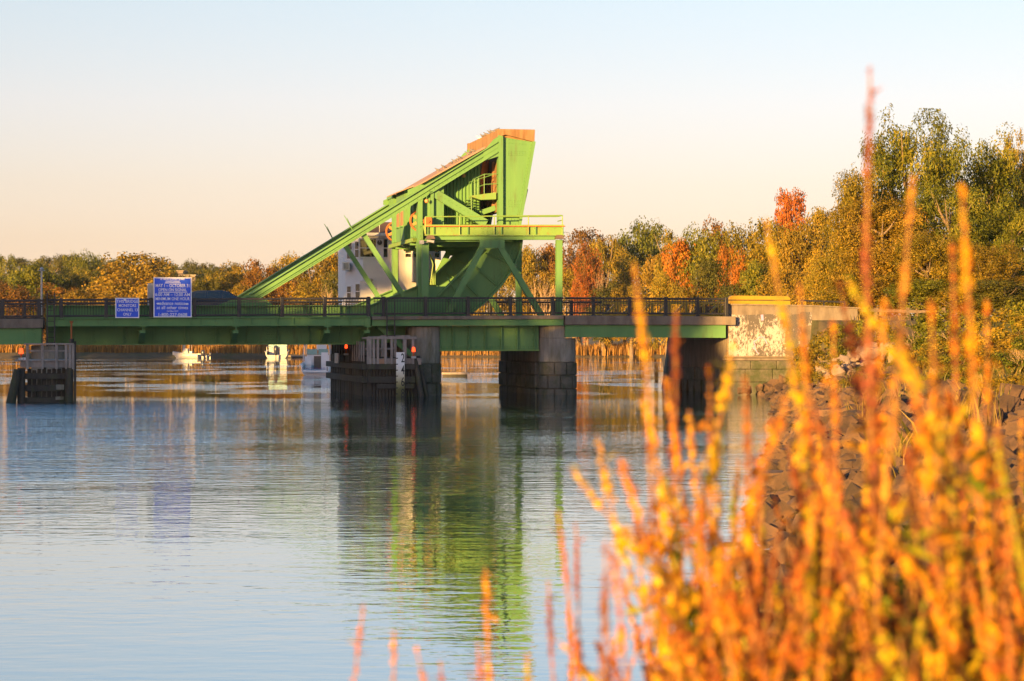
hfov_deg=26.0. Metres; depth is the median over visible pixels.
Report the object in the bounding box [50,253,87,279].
tree
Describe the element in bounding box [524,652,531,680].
loosestrife stalk
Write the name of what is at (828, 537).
loosestrife stalk
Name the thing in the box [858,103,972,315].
tree
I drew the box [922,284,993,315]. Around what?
tree
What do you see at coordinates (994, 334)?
bush
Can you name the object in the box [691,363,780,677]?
loosestrife stalk
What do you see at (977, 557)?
boulder
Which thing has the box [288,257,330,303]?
tree
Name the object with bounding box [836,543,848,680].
loosestrife stalk
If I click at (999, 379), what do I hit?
bush
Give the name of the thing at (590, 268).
tree
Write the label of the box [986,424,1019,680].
loosestrife stalk
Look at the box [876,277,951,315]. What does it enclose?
tree
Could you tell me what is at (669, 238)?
tree
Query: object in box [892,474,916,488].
boulder
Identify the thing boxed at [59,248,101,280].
tree
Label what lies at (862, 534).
loosestrife stalk
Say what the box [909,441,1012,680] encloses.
loosestrife stalk
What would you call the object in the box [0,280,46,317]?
tree
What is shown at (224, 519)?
river water
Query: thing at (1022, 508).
boulder
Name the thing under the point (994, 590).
loosestrife stalk
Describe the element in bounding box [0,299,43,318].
bridge railing
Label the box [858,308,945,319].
guard rail
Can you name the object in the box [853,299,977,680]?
loosestrife stalk
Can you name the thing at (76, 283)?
tree
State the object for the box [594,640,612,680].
loosestrife stalk
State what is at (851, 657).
loosestrife stalk
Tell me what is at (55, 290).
tree
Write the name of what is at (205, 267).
tree
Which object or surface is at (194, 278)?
building
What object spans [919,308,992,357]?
bush
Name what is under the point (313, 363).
motor boat
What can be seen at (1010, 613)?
loosestrife stalk
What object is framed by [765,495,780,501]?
boulder
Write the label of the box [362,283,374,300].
door
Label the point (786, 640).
loosestrife stalk
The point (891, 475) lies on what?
boulder
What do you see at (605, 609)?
loosestrife stalk
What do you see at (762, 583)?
loosestrife stalk
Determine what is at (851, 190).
tree
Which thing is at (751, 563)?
loosestrife stalk
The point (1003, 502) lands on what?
loosestrife stalk
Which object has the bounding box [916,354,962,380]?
bush
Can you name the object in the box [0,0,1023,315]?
sky
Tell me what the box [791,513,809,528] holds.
boulder
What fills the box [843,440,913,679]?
loosestrife stalk
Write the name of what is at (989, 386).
bush
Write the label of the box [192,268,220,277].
tree
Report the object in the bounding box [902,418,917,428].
boulder
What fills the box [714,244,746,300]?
tree
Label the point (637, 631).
loosestrife stalk
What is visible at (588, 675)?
loosestrife stalk
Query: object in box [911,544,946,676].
loosestrife stalk
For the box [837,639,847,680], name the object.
loosestrife stalk
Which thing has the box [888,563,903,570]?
boulder
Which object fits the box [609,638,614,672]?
loosestrife stalk
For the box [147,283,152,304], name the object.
metal cabinet
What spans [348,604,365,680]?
loosestrife stalk
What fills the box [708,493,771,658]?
loosestrife stalk
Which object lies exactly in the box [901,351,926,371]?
bush
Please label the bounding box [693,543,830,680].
loosestrife stalk
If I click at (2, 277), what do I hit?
tree
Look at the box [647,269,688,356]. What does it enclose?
tree
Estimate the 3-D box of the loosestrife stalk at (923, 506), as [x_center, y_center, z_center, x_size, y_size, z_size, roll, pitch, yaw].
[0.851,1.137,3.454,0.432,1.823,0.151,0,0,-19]
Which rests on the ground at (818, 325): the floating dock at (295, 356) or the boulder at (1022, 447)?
the boulder at (1022, 447)
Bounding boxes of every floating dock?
[288,355,304,357]
[442,365,468,376]
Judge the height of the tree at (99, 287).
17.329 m
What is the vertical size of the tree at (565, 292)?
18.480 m
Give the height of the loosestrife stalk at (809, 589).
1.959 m
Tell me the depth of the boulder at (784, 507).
37.47 m
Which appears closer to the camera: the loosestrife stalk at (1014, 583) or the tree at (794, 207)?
the loosestrife stalk at (1014, 583)
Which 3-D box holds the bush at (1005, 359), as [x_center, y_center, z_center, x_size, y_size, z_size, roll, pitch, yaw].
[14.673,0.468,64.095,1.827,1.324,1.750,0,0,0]
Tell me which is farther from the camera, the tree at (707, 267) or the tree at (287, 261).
the tree at (287, 261)
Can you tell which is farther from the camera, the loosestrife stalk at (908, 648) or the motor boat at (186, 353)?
the motor boat at (186, 353)
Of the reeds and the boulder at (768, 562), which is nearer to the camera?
the boulder at (768, 562)
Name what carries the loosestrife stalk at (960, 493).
on the ground at (818, 325)
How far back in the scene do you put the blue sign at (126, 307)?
125.22 m
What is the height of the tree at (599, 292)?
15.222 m
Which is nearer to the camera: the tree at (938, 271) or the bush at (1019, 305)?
the bush at (1019, 305)
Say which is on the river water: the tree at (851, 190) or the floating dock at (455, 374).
the floating dock at (455, 374)
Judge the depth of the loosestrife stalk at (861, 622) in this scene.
2.60 m
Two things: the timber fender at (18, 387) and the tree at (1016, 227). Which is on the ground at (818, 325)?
the tree at (1016, 227)
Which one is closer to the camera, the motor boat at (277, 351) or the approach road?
the approach road
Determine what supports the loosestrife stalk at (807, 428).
on the ground at (818, 325)
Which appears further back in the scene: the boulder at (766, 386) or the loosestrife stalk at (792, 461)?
the boulder at (766, 386)
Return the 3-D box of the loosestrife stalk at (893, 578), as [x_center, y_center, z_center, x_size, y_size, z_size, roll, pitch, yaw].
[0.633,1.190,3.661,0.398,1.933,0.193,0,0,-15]
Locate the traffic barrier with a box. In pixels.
[602,295,790,315]
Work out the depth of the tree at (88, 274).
499.20 m
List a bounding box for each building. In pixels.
[176,270,187,276]
[183,275,198,286]
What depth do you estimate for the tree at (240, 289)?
439.47 m
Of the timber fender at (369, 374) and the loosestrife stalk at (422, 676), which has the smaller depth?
the loosestrife stalk at (422, 676)
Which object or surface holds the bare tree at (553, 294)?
on the ground at (818, 325)
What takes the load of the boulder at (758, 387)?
in the river water
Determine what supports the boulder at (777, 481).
on the ground at (818, 325)
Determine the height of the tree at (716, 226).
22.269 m
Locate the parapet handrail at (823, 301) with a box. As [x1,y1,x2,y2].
[802,300,844,305]
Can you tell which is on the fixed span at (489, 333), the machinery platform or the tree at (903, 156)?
the machinery platform
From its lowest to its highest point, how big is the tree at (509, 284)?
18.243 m
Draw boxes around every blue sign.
[115,298,138,317]
[153,277,191,316]
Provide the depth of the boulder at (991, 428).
38.74 m
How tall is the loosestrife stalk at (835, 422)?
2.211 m
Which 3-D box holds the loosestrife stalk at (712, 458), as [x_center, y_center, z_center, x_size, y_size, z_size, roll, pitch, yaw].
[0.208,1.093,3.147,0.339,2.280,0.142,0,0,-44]
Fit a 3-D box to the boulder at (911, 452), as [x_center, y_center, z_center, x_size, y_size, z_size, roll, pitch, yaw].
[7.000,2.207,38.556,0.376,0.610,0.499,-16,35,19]
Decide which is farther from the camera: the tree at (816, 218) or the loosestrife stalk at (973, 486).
the tree at (816, 218)
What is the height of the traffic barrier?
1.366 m
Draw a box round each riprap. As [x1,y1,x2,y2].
[692,328,1023,680]
[814,342,909,384]
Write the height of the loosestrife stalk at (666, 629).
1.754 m
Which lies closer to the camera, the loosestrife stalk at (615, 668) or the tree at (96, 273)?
the loosestrife stalk at (615, 668)
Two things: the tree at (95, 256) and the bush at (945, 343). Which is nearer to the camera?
the bush at (945, 343)
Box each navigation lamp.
[18,348,23,359]
[411,347,415,357]
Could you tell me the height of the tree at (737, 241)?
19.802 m
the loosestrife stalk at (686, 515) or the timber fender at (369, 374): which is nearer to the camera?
the loosestrife stalk at (686, 515)
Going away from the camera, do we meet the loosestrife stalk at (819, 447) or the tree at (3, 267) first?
the loosestrife stalk at (819, 447)
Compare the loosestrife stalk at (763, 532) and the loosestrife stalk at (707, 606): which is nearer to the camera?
the loosestrife stalk at (707, 606)
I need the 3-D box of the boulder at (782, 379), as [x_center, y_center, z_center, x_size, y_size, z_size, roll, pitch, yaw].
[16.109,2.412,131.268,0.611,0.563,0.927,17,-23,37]
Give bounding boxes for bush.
[788,345,806,379]
[794,328,841,377]
[796,358,818,384]
[810,359,842,383]
[827,318,871,359]
[837,378,849,386]
[849,365,875,377]
[860,318,898,347]
[880,372,901,383]
[885,347,916,365]
[888,314,944,361]
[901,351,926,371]
[915,338,963,366]
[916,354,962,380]
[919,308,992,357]
[928,344,994,373]
[949,363,999,388]
[962,307,1023,360]
[964,382,1012,390]
[973,331,1023,372]
[989,373,1023,398]
[990,334,1023,375]
[1000,298,1023,352]
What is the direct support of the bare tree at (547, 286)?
on the ground at (818, 325)
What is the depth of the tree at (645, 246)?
487.05 m
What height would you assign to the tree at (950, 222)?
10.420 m
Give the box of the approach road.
[861,316,997,320]
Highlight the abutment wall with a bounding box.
[666,304,858,393]
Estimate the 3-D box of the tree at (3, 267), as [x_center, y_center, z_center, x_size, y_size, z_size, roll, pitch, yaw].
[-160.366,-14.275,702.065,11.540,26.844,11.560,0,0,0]
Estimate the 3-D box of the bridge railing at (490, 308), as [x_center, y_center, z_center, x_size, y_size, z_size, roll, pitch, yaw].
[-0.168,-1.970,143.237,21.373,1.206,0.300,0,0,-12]
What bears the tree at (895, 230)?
on the ground at (818, 325)
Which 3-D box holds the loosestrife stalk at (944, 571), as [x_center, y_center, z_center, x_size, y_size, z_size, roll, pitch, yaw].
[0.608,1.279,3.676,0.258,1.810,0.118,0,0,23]
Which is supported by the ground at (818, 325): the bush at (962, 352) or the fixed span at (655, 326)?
the bush at (962, 352)
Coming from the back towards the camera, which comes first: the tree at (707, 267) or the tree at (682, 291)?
the tree at (707, 267)
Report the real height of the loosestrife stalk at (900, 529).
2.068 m
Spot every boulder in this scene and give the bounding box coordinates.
[737,388,747,393]
[738,551,769,570]
[739,541,769,556]
[747,386,751,394]
[755,384,762,392]
[755,501,773,524]
[759,470,782,485]
[760,500,797,524]
[763,383,771,390]
[764,522,778,536]
[764,558,779,566]
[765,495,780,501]
[766,538,773,543]
[767,379,779,386]
[767,468,807,489]
[769,521,785,530]
[772,537,804,563]
[773,531,794,547]
[775,490,803,498]
[778,374,786,383]
[778,564,793,590]
[780,495,793,502]
[787,497,803,505]
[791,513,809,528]
[794,521,803,535]
[824,466,845,478]
[843,496,876,524]
[871,466,898,491]
[880,426,918,446]
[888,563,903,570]
[889,456,901,466]
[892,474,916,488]
[892,484,919,497]
[893,525,904,554]
[898,465,914,475]
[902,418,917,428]
[902,451,921,463]
[902,500,955,530]
[919,476,944,498]
[920,533,952,553]
[922,557,936,568]
[937,504,984,529]
[946,547,982,577]
[947,429,971,449]
[953,460,969,475]
[966,440,987,452]
[967,459,976,471]
[969,420,985,434]
[971,425,994,436]
[971,492,1002,517]
[983,394,1020,412]
[983,429,992,440]
[985,463,1011,487]
[991,434,1022,448]
[992,429,1008,439]
[1005,423,1023,438]
[1006,458,1016,464]
[1007,416,1023,424]
[1007,460,1023,482]
[1008,415,1021,421]
[1009,437,1019,455]
[1009,459,1021,467]
[1011,487,1023,506]
[1014,502,1023,516]
[1019,439,1023,451]
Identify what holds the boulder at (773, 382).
on the ground at (818, 325)
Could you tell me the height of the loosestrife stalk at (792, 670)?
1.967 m
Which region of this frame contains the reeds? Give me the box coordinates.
[0,339,664,356]
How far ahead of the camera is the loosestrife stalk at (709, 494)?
3.37 m
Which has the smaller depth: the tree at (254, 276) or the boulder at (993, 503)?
the boulder at (993, 503)
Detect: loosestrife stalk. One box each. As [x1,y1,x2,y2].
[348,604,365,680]
[390,630,396,680]
[414,645,435,680]
[436,661,445,680]
[466,540,612,680]
[476,642,483,680]
[482,567,497,680]
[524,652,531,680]
[546,580,556,680]
[550,511,581,680]
[559,481,686,680]
[565,598,576,680]
[569,523,585,680]
[570,377,781,674]
[583,499,706,679]
[594,417,673,680]
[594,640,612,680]
[598,598,622,680]
[609,547,672,680]
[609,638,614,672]
[617,560,654,680]
[618,263,805,680]
[622,507,676,680]
[623,609,647,680]
[628,374,820,680]
[632,522,654,680]
[640,620,654,680]
[646,465,685,673]
[648,521,740,680]
[651,487,848,680]
[652,501,708,680]
[653,583,680,680]
[656,308,736,680]
[668,516,808,680]
[674,468,768,680]
[675,559,685,677]
[682,410,818,672]
[687,531,744,637]
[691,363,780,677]
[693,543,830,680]
[696,507,844,670]
[706,487,731,652]
[707,418,724,676]
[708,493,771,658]
[719,484,772,680]
[722,530,779,680]
[727,458,746,642]
[727,464,885,680]
[733,544,821,680]
[739,504,790,680]
[739,589,746,659]
[741,454,859,669]
[743,561,758,665]
[745,515,756,680]
[755,470,865,656]
[755,510,812,677]
[765,217,917,671]
[772,496,822,676]
[773,507,867,680]
[775,614,794,680]
[786,443,845,600]
[786,510,807,676]
[787,283,977,680]
[792,623,800,680]
[793,298,982,680]
[793,526,885,680]
[800,493,819,680]
[805,174,915,676]
[807,66,892,679]
[812,224,919,680]
[815,433,933,650]
[816,465,903,675]
[820,319,949,680]
[829,563,844,680]
[836,422,964,680]
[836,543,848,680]
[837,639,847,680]
[838,503,953,678]
[842,242,984,680]
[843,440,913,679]
[844,183,1023,680]
[845,530,917,680]
[847,555,927,680]
[848,461,983,635]
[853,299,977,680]
[858,487,984,680]
[861,417,951,653]
[861,554,920,680]
[863,410,873,532]
[868,468,940,680]
[885,444,1023,680]
[886,439,952,581]
[886,479,976,658]
[888,637,908,680]
[892,490,916,663]
[895,299,1023,679]
[896,514,958,669]
[903,401,1023,680]
[905,459,1016,680]
[907,599,926,680]
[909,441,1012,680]
[909,459,935,606]
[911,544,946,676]
[912,457,942,661]
[915,460,960,617]
[915,488,950,610]
[918,568,946,679]
[930,494,953,659]
[935,421,1023,570]
[942,484,1000,679]
[951,467,1013,673]
[958,464,1001,645]
[960,534,989,674]
[968,581,1023,680]
[974,417,1023,625]
[984,479,1018,621]
[984,518,1002,675]
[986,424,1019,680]
[989,392,1023,672]
[991,433,1023,595]
[994,557,1022,659]
[1002,520,1023,680]
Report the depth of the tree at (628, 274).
454.45 m
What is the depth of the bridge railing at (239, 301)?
126.70 m
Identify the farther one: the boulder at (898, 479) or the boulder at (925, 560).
the boulder at (898, 479)
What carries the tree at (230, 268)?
on the ground at (818, 325)
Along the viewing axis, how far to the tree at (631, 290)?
429.69 m
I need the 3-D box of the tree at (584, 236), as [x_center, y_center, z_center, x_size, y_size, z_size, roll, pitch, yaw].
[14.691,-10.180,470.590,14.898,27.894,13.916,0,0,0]
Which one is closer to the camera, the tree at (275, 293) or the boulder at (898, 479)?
the boulder at (898, 479)
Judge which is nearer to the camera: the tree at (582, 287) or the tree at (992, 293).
the tree at (992, 293)
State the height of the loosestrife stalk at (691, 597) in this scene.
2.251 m
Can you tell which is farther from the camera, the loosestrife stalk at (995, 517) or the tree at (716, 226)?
the tree at (716, 226)
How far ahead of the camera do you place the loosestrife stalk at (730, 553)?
3.14 m
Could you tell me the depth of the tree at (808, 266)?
209.59 m
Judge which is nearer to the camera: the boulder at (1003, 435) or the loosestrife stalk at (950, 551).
the loosestrife stalk at (950, 551)
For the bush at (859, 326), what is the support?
on the ground at (818, 325)
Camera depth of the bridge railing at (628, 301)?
131.64 m
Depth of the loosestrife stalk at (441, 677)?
3.50 m
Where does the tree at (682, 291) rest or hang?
on the ground at (818, 325)
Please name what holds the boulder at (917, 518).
on the ground at (818, 325)
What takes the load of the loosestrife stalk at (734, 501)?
on the ground at (818, 325)
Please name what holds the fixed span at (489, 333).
on the bridge pier at (549, 367)
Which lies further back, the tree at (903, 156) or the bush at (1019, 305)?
the tree at (903, 156)
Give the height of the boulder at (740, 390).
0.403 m
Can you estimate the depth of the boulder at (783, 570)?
24.85 m
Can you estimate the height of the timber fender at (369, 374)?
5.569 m
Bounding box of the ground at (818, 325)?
[0,303,1019,392]
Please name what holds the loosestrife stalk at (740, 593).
on the ground at (818, 325)
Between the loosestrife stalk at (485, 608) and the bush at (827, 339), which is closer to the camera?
the loosestrife stalk at (485, 608)
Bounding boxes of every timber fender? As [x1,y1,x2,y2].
[6,341,75,402]
[326,335,428,396]
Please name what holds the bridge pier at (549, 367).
in the river water
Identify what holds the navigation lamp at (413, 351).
attached to the timber fender at (369, 374)
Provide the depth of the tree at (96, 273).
623.79 m
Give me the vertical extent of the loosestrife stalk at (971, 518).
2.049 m
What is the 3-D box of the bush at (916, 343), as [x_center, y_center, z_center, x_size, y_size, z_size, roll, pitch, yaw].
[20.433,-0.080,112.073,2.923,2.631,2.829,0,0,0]
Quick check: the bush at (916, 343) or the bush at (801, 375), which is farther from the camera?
the bush at (801, 375)
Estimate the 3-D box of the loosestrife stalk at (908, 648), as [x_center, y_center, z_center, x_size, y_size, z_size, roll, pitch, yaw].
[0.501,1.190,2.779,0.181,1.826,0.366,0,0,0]
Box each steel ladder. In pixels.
[47,293,54,346]
[386,298,394,335]
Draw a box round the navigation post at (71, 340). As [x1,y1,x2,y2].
[69,321,73,367]
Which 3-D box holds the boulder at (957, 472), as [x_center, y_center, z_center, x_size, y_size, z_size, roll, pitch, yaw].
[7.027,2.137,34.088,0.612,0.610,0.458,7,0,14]
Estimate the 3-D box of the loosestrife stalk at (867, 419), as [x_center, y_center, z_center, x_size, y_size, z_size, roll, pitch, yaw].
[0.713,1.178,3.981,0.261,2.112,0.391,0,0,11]
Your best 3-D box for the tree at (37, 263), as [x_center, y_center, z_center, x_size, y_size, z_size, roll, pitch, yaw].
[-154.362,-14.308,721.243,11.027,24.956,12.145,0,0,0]
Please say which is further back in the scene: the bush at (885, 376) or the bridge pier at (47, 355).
the bridge pier at (47, 355)
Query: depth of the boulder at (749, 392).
131.15 m
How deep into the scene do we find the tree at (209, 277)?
489.08 m
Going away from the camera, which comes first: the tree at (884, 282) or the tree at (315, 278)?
the tree at (884, 282)
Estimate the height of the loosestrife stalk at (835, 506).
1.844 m
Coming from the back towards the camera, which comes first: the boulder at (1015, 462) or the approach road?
the approach road
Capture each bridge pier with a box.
[31,345,64,396]
[379,327,441,395]
[498,325,576,394]
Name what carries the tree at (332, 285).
on the ground at (818, 325)
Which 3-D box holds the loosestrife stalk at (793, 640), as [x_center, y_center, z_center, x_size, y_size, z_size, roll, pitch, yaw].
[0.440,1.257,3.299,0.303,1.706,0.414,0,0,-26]
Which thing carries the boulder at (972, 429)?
on the ground at (818, 325)
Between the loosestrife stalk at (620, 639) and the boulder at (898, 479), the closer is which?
the loosestrife stalk at (620, 639)
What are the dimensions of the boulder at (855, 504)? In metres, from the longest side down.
0.748 x 0.519 x 0.418 m
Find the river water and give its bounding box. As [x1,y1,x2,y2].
[0,357,776,680]
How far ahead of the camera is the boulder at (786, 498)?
40.97 m
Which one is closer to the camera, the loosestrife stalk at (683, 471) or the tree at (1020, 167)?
the loosestrife stalk at (683, 471)
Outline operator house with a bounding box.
[338,222,440,363]
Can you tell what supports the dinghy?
on the river water
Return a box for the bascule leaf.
[46,129,535,344]
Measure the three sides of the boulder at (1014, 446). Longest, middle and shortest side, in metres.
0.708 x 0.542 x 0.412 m
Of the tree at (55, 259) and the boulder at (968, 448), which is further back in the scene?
the tree at (55, 259)
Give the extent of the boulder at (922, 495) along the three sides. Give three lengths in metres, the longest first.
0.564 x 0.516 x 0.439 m
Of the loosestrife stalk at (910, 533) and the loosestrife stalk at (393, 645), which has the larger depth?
the loosestrife stalk at (393, 645)
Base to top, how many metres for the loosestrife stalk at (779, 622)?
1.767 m
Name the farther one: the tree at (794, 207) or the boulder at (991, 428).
the tree at (794, 207)
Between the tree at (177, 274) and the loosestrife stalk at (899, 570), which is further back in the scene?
the tree at (177, 274)
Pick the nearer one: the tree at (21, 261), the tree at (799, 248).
the tree at (799, 248)
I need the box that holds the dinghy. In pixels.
[198,352,211,357]
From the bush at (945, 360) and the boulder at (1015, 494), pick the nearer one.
the boulder at (1015, 494)
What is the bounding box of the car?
[192,290,236,304]
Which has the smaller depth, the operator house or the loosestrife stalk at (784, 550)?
the loosestrife stalk at (784, 550)
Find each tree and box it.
[0,254,17,277]
[0,275,6,292]
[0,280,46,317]
[1,274,28,314]
[5,257,30,276]
[6,264,63,345]
[25,259,50,285]
[34,282,81,342]
[39,255,67,278]
[39,277,69,298]
[48,272,90,301]
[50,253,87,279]
[56,289,117,304]
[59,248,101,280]
[76,268,100,298]
[79,267,112,288]
[81,251,181,304]
[85,255,103,265]
[91,276,132,304]
[100,258,129,275]
[162,269,193,283]
[176,258,199,274]
[186,263,209,271]
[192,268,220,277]
[192,275,220,290]
[201,262,219,269]
[202,271,236,287]
[212,265,234,274]
[214,259,257,291]
[231,283,272,300]
[238,257,282,300]
[263,250,307,345]
[264,280,299,304]
[282,280,321,304]
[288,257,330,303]
[309,251,338,285]
[319,269,338,303]
[474,272,525,314]
[504,270,554,314]
[512,244,547,311]
[530,279,564,314]
[535,243,567,308]
[542,290,573,312]
[546,226,612,345]
[547,265,595,343]
[569,271,596,347]
[571,239,604,346]
[581,281,622,355]
[589,234,630,311]
[592,267,608,344]
[601,249,645,342]
[603,284,651,356]
[616,215,667,339]
[639,254,678,342]
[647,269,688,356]
[651,226,691,339]
[658,237,703,312]
[672,285,709,312]
[674,221,724,297]
[690,257,730,311]
[701,214,729,283]
[711,282,743,312]
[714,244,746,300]
[720,220,769,287]
[733,259,779,295]
[734,216,797,294]
[755,267,814,304]
[768,187,811,271]
[771,214,832,303]
[790,206,837,303]
[792,248,826,304]
[803,214,861,302]
[807,278,860,306]
[822,192,935,315]
[824,160,904,314]
[850,273,908,315]
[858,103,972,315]
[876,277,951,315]
[886,229,977,308]
[895,177,996,309]
[917,122,1023,315]
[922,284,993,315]
[944,240,1023,315]
[963,278,1023,320]
[976,203,1023,292]
[991,127,1023,315]
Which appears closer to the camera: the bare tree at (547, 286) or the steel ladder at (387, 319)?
the steel ladder at (387, 319)
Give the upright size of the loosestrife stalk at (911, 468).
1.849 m
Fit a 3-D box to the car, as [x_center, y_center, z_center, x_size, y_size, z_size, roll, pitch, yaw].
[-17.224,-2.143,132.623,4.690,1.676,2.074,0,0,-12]
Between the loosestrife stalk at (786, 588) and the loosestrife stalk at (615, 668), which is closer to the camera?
the loosestrife stalk at (615, 668)
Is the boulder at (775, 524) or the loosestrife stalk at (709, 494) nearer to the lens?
the loosestrife stalk at (709, 494)
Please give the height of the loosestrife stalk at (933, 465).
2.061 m
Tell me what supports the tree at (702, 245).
on the ground at (818, 325)
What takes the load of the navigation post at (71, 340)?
in the river water
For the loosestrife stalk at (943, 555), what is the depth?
4.26 m
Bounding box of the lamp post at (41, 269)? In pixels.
[38,267,44,317]
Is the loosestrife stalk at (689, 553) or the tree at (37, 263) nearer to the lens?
the loosestrife stalk at (689, 553)
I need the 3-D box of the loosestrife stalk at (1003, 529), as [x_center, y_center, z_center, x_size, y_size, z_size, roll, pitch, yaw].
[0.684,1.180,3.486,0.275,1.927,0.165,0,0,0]
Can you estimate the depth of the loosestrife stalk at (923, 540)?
3.59 m
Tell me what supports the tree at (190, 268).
on the ground at (818, 325)
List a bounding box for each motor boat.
[173,345,204,357]
[264,345,288,357]
[299,345,330,374]
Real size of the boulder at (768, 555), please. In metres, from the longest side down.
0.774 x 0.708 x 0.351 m
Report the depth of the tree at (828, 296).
147.10 m
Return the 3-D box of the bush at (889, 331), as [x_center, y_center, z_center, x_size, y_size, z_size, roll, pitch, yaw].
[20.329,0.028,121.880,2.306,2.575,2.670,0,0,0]
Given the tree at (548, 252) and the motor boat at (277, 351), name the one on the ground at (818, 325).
the tree at (548, 252)
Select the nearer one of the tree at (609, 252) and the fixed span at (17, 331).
the fixed span at (17, 331)
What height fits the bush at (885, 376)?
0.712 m
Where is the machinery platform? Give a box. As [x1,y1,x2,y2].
[398,215,564,315]
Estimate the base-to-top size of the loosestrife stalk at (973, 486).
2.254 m
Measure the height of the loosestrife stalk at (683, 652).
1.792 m
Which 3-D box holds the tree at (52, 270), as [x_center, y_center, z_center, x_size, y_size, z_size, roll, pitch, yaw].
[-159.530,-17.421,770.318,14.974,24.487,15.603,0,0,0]
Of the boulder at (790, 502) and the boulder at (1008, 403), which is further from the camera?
the boulder at (1008, 403)
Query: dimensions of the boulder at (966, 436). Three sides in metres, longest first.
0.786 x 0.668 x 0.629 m
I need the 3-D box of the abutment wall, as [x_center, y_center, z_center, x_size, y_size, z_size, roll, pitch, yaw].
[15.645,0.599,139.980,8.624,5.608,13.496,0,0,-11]
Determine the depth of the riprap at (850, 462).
57.91 m
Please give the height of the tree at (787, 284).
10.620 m
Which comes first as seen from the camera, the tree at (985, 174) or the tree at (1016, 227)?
the tree at (1016, 227)
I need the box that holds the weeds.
[811,352,1023,630]
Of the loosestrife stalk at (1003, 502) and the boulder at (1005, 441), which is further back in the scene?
the boulder at (1005, 441)
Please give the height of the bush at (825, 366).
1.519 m
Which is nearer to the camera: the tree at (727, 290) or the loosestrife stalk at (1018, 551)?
the loosestrife stalk at (1018, 551)
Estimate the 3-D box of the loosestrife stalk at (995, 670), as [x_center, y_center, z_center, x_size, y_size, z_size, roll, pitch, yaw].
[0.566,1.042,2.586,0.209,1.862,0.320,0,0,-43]
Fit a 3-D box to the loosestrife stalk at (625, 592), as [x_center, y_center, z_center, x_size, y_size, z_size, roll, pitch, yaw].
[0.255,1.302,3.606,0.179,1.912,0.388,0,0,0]
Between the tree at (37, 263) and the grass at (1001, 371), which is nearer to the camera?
the grass at (1001, 371)
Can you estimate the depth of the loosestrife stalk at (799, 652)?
2.58 m
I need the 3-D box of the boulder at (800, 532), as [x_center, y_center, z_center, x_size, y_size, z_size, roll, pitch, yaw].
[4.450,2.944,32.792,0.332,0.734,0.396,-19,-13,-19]
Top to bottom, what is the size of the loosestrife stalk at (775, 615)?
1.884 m
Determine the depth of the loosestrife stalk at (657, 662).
3.49 m
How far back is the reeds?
430.82 m
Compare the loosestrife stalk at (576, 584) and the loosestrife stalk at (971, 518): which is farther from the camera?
the loosestrife stalk at (971, 518)
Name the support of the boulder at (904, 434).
on the ground at (818, 325)
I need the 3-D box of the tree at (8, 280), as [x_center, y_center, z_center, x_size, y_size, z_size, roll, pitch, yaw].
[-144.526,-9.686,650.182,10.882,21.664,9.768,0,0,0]
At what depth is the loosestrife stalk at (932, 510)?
3.81 m
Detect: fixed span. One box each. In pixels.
[0,319,43,343]
[370,315,563,356]
[563,315,735,337]
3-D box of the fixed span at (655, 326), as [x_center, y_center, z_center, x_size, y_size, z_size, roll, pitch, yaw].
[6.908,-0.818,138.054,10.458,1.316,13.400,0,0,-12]
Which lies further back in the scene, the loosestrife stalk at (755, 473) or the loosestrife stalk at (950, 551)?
the loosestrife stalk at (755, 473)
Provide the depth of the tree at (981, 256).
138.90 m
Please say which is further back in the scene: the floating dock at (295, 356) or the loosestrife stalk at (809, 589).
the floating dock at (295, 356)
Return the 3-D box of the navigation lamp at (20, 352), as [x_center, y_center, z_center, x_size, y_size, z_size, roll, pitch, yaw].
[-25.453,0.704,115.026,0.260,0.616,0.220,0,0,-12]
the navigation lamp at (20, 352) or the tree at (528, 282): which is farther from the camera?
the tree at (528, 282)
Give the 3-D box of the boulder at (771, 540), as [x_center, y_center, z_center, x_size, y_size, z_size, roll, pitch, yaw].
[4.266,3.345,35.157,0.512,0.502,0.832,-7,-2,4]
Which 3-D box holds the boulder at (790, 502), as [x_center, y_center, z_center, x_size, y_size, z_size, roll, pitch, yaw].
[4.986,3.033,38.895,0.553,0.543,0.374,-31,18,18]
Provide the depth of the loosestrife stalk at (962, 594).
3.19 m
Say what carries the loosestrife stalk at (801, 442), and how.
on the ground at (818, 325)
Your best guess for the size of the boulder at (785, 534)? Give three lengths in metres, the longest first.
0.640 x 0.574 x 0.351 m
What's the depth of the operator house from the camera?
143.66 m
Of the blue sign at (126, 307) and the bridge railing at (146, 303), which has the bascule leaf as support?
the bridge railing at (146, 303)
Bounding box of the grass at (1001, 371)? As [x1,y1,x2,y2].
[850,312,1023,384]
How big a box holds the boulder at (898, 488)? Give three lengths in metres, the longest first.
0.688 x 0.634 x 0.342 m
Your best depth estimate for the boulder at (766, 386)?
131.11 m
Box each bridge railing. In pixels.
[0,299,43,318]
[0,302,44,318]
[46,297,370,318]
[48,302,341,304]
[345,300,663,315]
[373,296,562,315]
[565,297,727,315]
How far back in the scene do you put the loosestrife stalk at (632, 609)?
3.33 m
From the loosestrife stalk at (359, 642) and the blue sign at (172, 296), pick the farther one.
the blue sign at (172, 296)
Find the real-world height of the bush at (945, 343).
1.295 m
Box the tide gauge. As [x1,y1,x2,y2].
[396,352,404,396]
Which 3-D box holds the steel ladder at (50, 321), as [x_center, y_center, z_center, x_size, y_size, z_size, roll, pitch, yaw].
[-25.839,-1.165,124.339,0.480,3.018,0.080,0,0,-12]
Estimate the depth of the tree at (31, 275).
468.09 m

